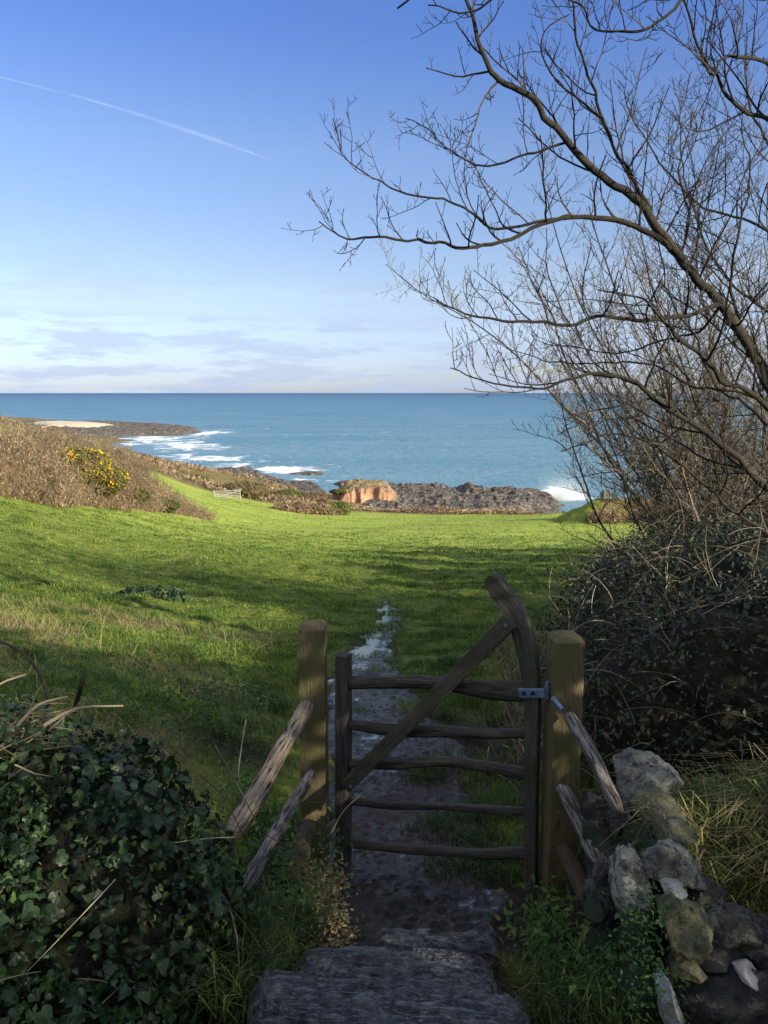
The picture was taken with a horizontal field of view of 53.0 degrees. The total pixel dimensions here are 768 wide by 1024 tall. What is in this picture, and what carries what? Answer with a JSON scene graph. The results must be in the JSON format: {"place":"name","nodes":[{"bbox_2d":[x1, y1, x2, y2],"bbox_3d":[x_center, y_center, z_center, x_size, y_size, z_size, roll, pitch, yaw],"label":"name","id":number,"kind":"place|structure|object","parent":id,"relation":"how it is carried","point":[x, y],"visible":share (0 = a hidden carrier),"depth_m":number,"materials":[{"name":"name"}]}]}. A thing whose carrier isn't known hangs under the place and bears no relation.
{"place":"outdoors","nodes":[
{"label":"outdoors","id":0,"kind":"place"},
{"bbox_2d":[34,421,112,427],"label":"beach","id":1,"kind":"structure","parent":0,"point":[74,423],"depth_m":507.95,"materials":[{"name":"beige sand"}]},
{"bbox_2d":[18,420,200,439],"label":"headland","id":2,"kind":"structure","parent":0,"point":[117,429],"depth_m":463.69,"materials":[{"name":"grey stone"}]},
{"bbox_2d":[0,416,714,1023],"bbox_3d":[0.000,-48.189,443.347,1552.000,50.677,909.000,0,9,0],"label":"meadow","id":3,"kind":"structure","parent":0,"point":[192,490],"depth_m":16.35,"materials":[{"name":"green plant"}]},
{"bbox_2d":[0,415,217,520],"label":"bracken hedge","id":4,"kind":"object","parent":3,"relation":"on","point":[30,467],"visible":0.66,"depth_m":45.04,"materials":[{"name":"brown plant"}]},
{"bbox_2d":[57,440,113,493],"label":"gorse bush","id":5,"kind":"object","parent":4,"relation":"on","point":[94,464],"visible":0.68,"depth_m":46.66,"materials":[{"name":"plant"}]},
{"bbox_2d":[92,457,130,498],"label":"gorse bush","id":6,"kind":"object","parent":4,"relation":"on","point":[117,480],"visible":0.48,"depth_m":49.61,"materials":[{"name":"plant"}]},
{"bbox_2d":[127,488,149,502],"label":"gorse bush","id":7,"kind":"object","parent":3,"relation":"on","point":[144,493],"visible":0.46,"depth_m":56.07,"materials":[{"name":"green plant"}]},
{"bbox_2d":[0,593,282,789],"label":"dead straw","id":8,"kind":"object","parent":3,"relation":"on","point":[70,635],"visible":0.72,"depth_m":7.06,"materials":[{"name":"green plant"}]},
{"bbox_2d":[0,605,297,767],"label":"ground weeds","id":9,"kind":"object","parent":3,"relation":"on","point":[120,694],"visible":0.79,"depth_m":5.04,"materials":[{"name":"green plant"}]},
{"bbox_2d":[0,692,298,1023],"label":"ivy bank","id":10,"kind":"structure","parent":3,"relation":"on","point":[118,900],"depth_m":2.42,"materials":[{"name":"green plant"}]},
{"bbox_2d":[0,640,49,706],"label":"dead shoot","id":11,"kind":"object","parent":10,"relation":"on","point":[35,667],"visible":0.94,"depth_m":2.98,"materials":[{"name":"brown plant"}]},
{"bbox_2d":[0,673,122,795],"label":"dead bracken","id":12,"kind":"object","parent":10,"relation":"on","point":[40,714],"visible":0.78,"depth_m":2.58,"materials":[{"name":"beige plant"}]},
{"bbox_2d":[72,672,87,712],"bbox_3d":[-1.123,0.666,2.839,0.065,0.153,0.028,-3,9,-20],"label":"dead shoot","id":13,"kind":"object","parent":10,"relation":"on","point":[80,688],"visible":0.9,"depth_m":2.83,"materials":[{"name":"brown plant"}]},
{"bbox_2d":[0,415,298,502],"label":"coastal scrub","id":14,"kind":"object","parent":3,"relation":"on","point":[184,464],"visible":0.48,"depth_m":157.35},
{"bbox_2d":[117,583,186,602],"bbox_3d":[-4.140,1.494,13.710,1.306,0.390,1.080,0,9,0],"label":"bramble clump","id":15,"kind":"object","parent":3,"relation":"on","point":[167,593],"visible":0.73,"depth_m":13.59,"materials":[{"name":"green plant"}]},
{"bbox_2d":[161,499,181,512],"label":"bush","id":16,"kind":"object","parent":3,"relation":"on","point":[176,506],"visible":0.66,"depth_m":62.05,"materials":[{"name":"green plant"}]},
{"bbox_2d":[149,460,195,488],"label":"wire fence","id":17,"kind":"object","parent":3,"relation":"on","point":[176,474],"visible":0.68,"depth_m":120.58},
{"bbox_2d":[180,471,209,478],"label":"scrub bush","id":18,"kind":"object","parent":3,"relation":"on","point":[197,475],"visible":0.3,"depth_m":151.12,"materials":[{"name":"green plant"}]},
{"bbox_2d":[213,489,240,500],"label":"field gate","id":19,"kind":"structure","parent":3,"relation":"on","point":[239,493],"depth_m":114.09,"materials":[{"name":"white paint"}]},
{"bbox_2d":[217,478,270,499],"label":"scrub bush","id":20,"kind":"object","parent":3,"relation":"on","point":[253,489],"visible":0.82,"depth_m":127.08,"materials":[{"name":"green plant"}]},
{"bbox_2d":[135,870,357,1023],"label":"grass clump","id":21,"kind":"object","parent":3,"relation":"on","point":[259,962],"visible":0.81,"depth_m":2.58,"materials":[{"name":"green plant"}]},
{"bbox_2d":[213,466,325,492],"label":"rocks","id":22,"kind":"object","parent":3,"relation":"on","point":[307,486],"visible":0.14,"depth_m":203.52,"materials":[{"name":"grey stone"}]},
{"bbox_2d":[268,487,305,498],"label":"scrub bush","id":23,"kind":"object","parent":3,"relation":"on","point":[288,492],"visible":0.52,"depth_m":138.26,"materials":[{"name":"green plant"}]},
{"bbox_2d":[268,498,314,513],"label":"scrub bush","id":24,"kind":"object","parent":3,"relation":"on","point":[295,507],"visible":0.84,"depth_m":112.00,"materials":[{"name":"brown plant"}]},
{"bbox_2d":[250,495,375,509],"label":"wire fence","id":25,"kind":"object","parent":3,"relation":"on","point":[287,503],"visible":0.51,"depth_m":119.12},
{"bbox_2d":[298,489,332,502],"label":"scrub bush","id":26,"kind":"object","parent":3,"relation":"on","point":[321,496],"visible":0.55,"depth_m":139.90,"materials":[{"name":"brown plant"}]},
{"bbox_2d":[309,502,338,514],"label":"scrub bush","id":27,"kind":"object","parent":3,"relation":"on","point":[321,508],"visible":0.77,"depth_m":113.71,"materials":[{"name":"brown plant"}]},
{"bbox_2d":[129,653,542,892],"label":"grass tufts","id":28,"kind":"object","parent":3,"relation":"on","point":[472,864],"visible":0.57,"depth_m":4.76,"materials":[{"name":"green plant"}]},
{"bbox_2d":[320,496,352,514],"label":"scrub bush","id":29,"kind":"object","parent":3,"relation":"on","point":[343,507],"visible":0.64,"depth_m":118.55,"materials":[{"name":"green plant"}]},
{"bbox_2d":[334,480,346,485],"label":"rocks","id":30,"kind":"object","parent":3,"relation":"on","point":[338,483],"visible":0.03,"depth_m":210.90,"materials":[{"name":"grey stone"}]},
{"bbox_2d":[205,479,564,514],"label":"bracken","id":31,"kind":"object","parent":3,"relation":"on","point":[441,510],"visible":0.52,"depth_m":131.65,"materials":[{"name":"brown plant"}]},
{"bbox_2d":[247,968,530,1023],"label":"stone step","id":32,"kind":"object","parent":3,"relation":"on","point":[287,997],"visible":0.99,"depth_m":2.30,"materials":[{"name":"stone"}]},
{"bbox_2d":[249,843,571,984],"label":"earth bank","id":33,"kind":"structure","parent":3,"relation":"on","point":[272,854],"depth_m":3.41,"materials":[{"name":"soil"}]},
{"bbox_2d":[222,619,328,892],"bbox_3d":[-0.426,1.325,3.437,0.210,1.462,1.089,2,9,13],"label":"post and rail","id":34,"kind":"object","parent":33,"relation":"on","point":[307,724],"visible":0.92,"depth_m":3.73,"materials":[{"name":"brown wood"}]},
{"bbox_2d":[199,720,359,900],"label":"thin twigs","id":35,"kind":"object","parent":34,"relation":"attached to","point":[200,775],"visible":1,"depth_m":2.99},
{"bbox_2d":[202,741,366,950],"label":"ground weeds","id":36,"kind":"object","parent":33,"relation":"on","point":[281,870],"visible":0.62,"depth_m":3.38,"materials":[{"name":"green plant"}]},
{"bbox_2d":[538,630,623,906],"bbox_3d":[0.786,1.291,3.146,0.147,1.512,0.630,-1,9,-4],"label":"post and rail","id":37,"kind":"object","parent":33,"relation":"on","point":[567,739],"visible":0.87,"depth_m":3.26,"materials":[{"name":"brown wood"}]},
{"bbox_2d":[335,572,549,896],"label":"wooden gate","id":38,"kind":"structure","parent":37,"relation":"attached to","point":[527,690],"depth_m":3.53,"materials":[{"name":"brown wood"}]},
{"bbox_2d":[362,482,563,513],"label":"rocks","id":39,"kind":"object","parent":3,"relation":"on","point":[469,495],"visible":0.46,"depth_m":165.98,"materials":[{"name":"grey stone"}]},
{"bbox_2d":[282,0,767,533],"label":"bare tree","id":40,"kind":"object","parent":3,"relation":"on","point":[662,236],"visible":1,"depth_m":5.90,"materials":[{"name":"brown plant"}]},
{"bbox_2d":[447,605,655,802],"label":"dead weeds","id":41,"kind":"object","parent":3,"relation":"on","point":[517,676],"visible":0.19,"depth_m":5.80,"materials":[{"name":"plant"}]},
{"bbox_2d":[373,67,767,541],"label":"bare thicket tree","id":42,"kind":"object","parent":3,"relation":"on","point":[763,439],"visible":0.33,"depth_m":11.20,"materials":[{"name":"brown plant"}]},
{"bbox_2d":[491,931,655,1023],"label":"grass clump","id":43,"kind":"object","parent":3,"relation":"on","point":[557,994],"visible":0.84,"depth_m":2.49,"materials":[{"name":"green plant"}]},
{"bbox_2d":[487,870,694,1023],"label":"ground weeds","id":44,"kind":"object","parent":3,"relation":"on","point":[554,923],"visible":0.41,"depth_m":2.96,"materials":[{"name":"green plant"}]},
{"bbox_2d":[549,497,653,523],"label":"mound","id":45,"kind":"object","parent":3,"relation":"on","point":[576,514],"visible":0.41,"depth_m":82.81,"materials":[{"name":"green plant"}]},
{"bbox_2d":[585,504,624,523],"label":"thicket","id":46,"kind":"object","parent":45,"relation":"on","point":[593,518],"visible":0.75,"depth_m":80.29,"materials":[{"name":"brown plant"}]},
{"bbox_2d":[600,490,611,498],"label":"stone block","id":47,"kind":"structure","parent":45,"relation":"on","point":[603,497],"depth_m":84.42,"materials":[{"name":"grey stone"}]},
{"bbox_2d":[491,442,767,799],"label":"bramble hedge","id":48,"kind":"object","parent":3,"relation":"on","point":[672,633],"visible":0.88,"depth_m":4.78,"materials":[{"name":"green plant"}]},
{"bbox_2d":[498,119,767,549],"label":"bare thicket tree","id":49,"kind":"object","parent":3,"relation":"on","point":[687,476],"visible":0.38,"depth_m":9.91,"materials":[{"name":"brown plant"}]},
{"bbox_2d":[517,246,767,541],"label":"bare thicket tree","id":50,"kind":"object","parent":3,"relation":"on","point":[677,369],"visible":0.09,"depth_m":11.29,"materials":[{"name":"brown plant"}]},
{"bbox_2d":[523,264,767,517],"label":"bare thicket tree","id":51,"kind":"object","parent":3,"relation":"on","point":[760,341],"visible":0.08,"depth_m":13.07,"materials":[{"name":"brown plant"}]},
{"bbox_2d":[524,291,767,556],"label":"bare thicket tree","id":52,"kind":"object","parent":3,"relation":"on","point":[609,500],"visible":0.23,"depth_m":10.54,"materials":[{"name":"brown plant"}]},
{"bbox_2d":[558,747,767,1023],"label":"stone wall","id":53,"kind":"structure","parent":3,"relation":"on","point":[724,947],"depth_m":2.59,"materials":[{"name":"stone"}]},
{"bbox_2d":[562,876,703,1023],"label":"ground weeds","id":54,"kind":"object","parent":53,"relation":"on","point":[646,949],"visible":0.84,"depth_m":2.43,"materials":[{"name":"green plant"}]},
{"bbox_2d":[556,754,767,949],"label":"grass","id":55,"kind":"structure","parent":53,"relation":"on","point":[742,786],"depth_m":2.95,"materials":[{"name":"green plant"}]},
{"bbox_2d":[581,737,767,904],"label":"dry grass","id":56,"kind":"structure","parent":53,"relation":"on","point":[736,807],"depth_m":2.97,"materials":[{"name":"plant"}]},
{"bbox_2d":[332,479,398,503],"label":"cliff","id":57,"kind":"structure","parent":0,"point":[362,491],"depth_m":160.02,"materials":[{"name":"stone"}]},
{"bbox_2d":[329,487,352,495],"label":"scrub bush","id":58,"kind":"object","parent":57,"relation":"on","point":[339,491],"visible":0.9,"depth_m":159.73,"materials":[{"name":"green plant"}]},
{"bbox_2d":[0,393,767,512],"bbox_3d":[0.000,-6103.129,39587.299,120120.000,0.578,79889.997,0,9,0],"label":"sea","id":59,"kind":"structure","parent":0,"point":[451,440],"depth_m":479.41,"materials":[{"name":"liquid"}]},
{"bbox_2d":[289,471,323,475],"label":"rocks","id":60,"kind":"object","parent":59,"relation":"in","point":[310,473],"visible":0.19,"depth_m":236.77,"materials":[{"name":"grey stone"}]},
{"bbox_2d":[531,467,599,501],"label":"sea spray","id":61,"kind":"object","parent":59,"relation":"on","point":[562,495],"visible":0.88,"depth_m":180.84,"materials":[{"name":"white liquid"}]},
{"bbox_2d":[0,0,767,392],"label":"sky","id":62,"kind":"structure","parent":0,"point":[156,156],"materials":[{"name":"blue"}]},
{"bbox_2d":[280,601,510,970],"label":"muddy path","id":63,"kind":"structure","parent":0,"point":[392,891],"depth_m":4.33,"materials":[{"name":"grey stone"}]},
{"bbox_2d":[289,845,363,950],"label":"ground weeds","id":64,"kind":"object","parent":63,"relation":"on","point":[335,914],"visible":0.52,"depth_m":3.27,"materials":[{"name":"green plant"}]},
{"bbox_2d":[292,946,502,1001],"bbox_3d":[0.030,1.667,2.624,0.789,0.243,0.457,0,9,0],"label":"stone step","id":65,"kind":"object","parent":63,"relation":"on","point":[419,974],"visible":0.62,"depth_m":2.66,"materials":[{"name":"stone"}]},
{"bbox_2d":[424,893,434,899],"bbox_3d":[0.210,1.803,3.601,0.061,0.047,0.090,0,9,0],"label":"stone","id":66,"kind":"object","parent":63,"relation":"on","point":[427,896],"visible":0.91,"depth_m":3.58,"materials":[{"name":"stone"}]},
{"bbox_2d":[374,925,498,980],"bbox_3d":[0.202,1.695,2.966,0.486,0.153,0.164,0,9,0],"label":"stone step","id":67,"kind":"object","parent":63,"relation":"on","point":[481,941],"visible":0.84,"depth_m":2.94,"materials":[{"name":"stone"}]}
]}

